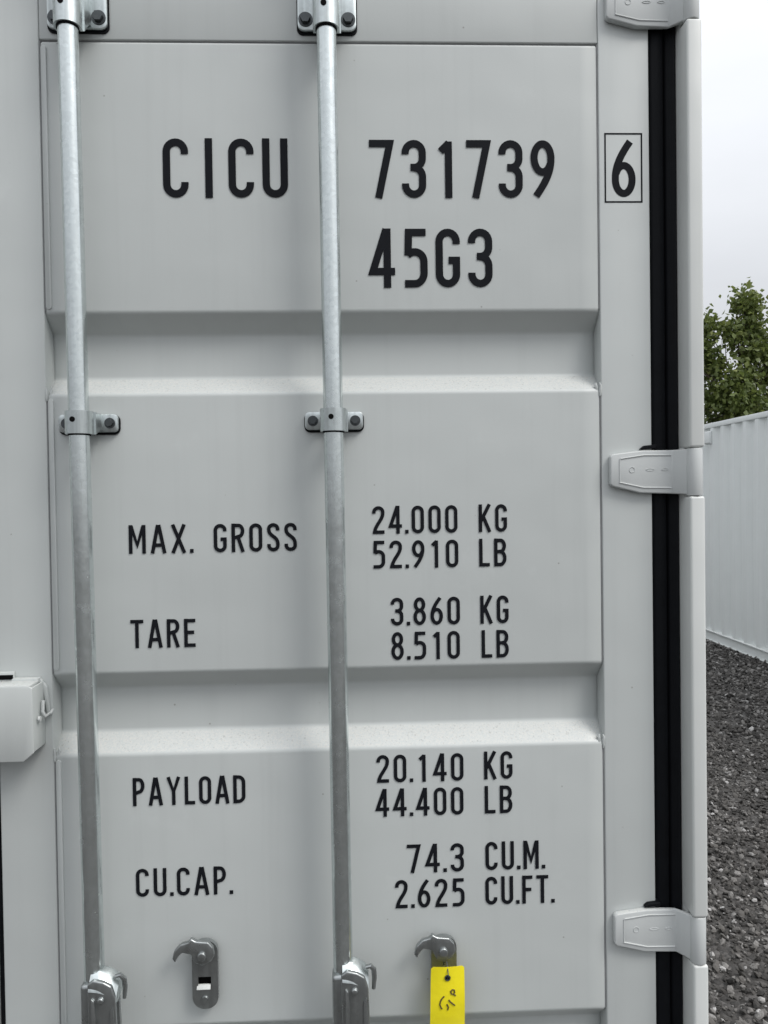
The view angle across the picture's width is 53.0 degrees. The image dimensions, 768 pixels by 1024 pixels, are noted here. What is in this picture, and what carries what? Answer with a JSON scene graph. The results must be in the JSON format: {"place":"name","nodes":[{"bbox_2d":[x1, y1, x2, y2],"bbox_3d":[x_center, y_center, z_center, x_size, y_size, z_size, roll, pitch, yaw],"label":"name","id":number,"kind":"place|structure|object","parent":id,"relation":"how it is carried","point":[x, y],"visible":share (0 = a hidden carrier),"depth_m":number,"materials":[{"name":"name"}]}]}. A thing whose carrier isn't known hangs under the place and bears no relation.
{"place":"outdoors","nodes":[
{"label":"outdoors","id":0,"kind":"place"},
{"bbox_2d":[699,0,767,422],"label":"sky","id":1,"kind":"structure","parent":0,"point":[734,33],"materials":[{"name":"white"}]},
{"bbox_2d":[706,639,767,1023],"bbox_3d":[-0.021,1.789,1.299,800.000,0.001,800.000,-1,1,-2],"label":"ground","id":2,"kind":"structure","parent":0,"point":[718,981],"depth_m":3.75,"materials":[{"name":"grey gravel"}]},
{"bbox_2d":[0,0,708,1023],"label":"shipping container","id":3,"kind":"object","parent":2,"relation":"on","point":[352,584],"visible":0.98,"depth_m":1.27,"materials":[{"name":"metal"}]},
{"bbox_2d":[0,982,0,1023],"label":"door","id":4,"kind":"structure","parent":3,"relation":"in","point":[0,982],"depth_m":1.27,"materials":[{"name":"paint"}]},
{"bbox_2d":[0,0,655,1023],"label":"door","id":5,"kind":"structure","parent":3,"relation":"in","point":[493,155],"depth_m":1.27,"materials":[{"name":"paint"}]},
{"bbox_2d":[430,962,464,1023],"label":"hanging tag","id":6,"kind":"object","parent":3,"relation":"hanging from","point":[447,1000],"visible":1,"depth_m":1.25,"materials":[{"name":"yellow plastic"}]},
{"bbox_2d":[700,411,767,662],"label":"shipping container","id":7,"kind":"object","parent":2,"relation":"on","point":[735,473],"visible":0.45,"depth_m":8.83,"materials":[{"name":"white metal"}]},
{"bbox_2d":[703,277,767,423],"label":"broadleaf tree","id":8,"kind":"object","parent":2,"relation":"on","point":[735,393],"visible":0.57,"depth_m":15.27,"materials":[{"name":"green plant"}]}
]}

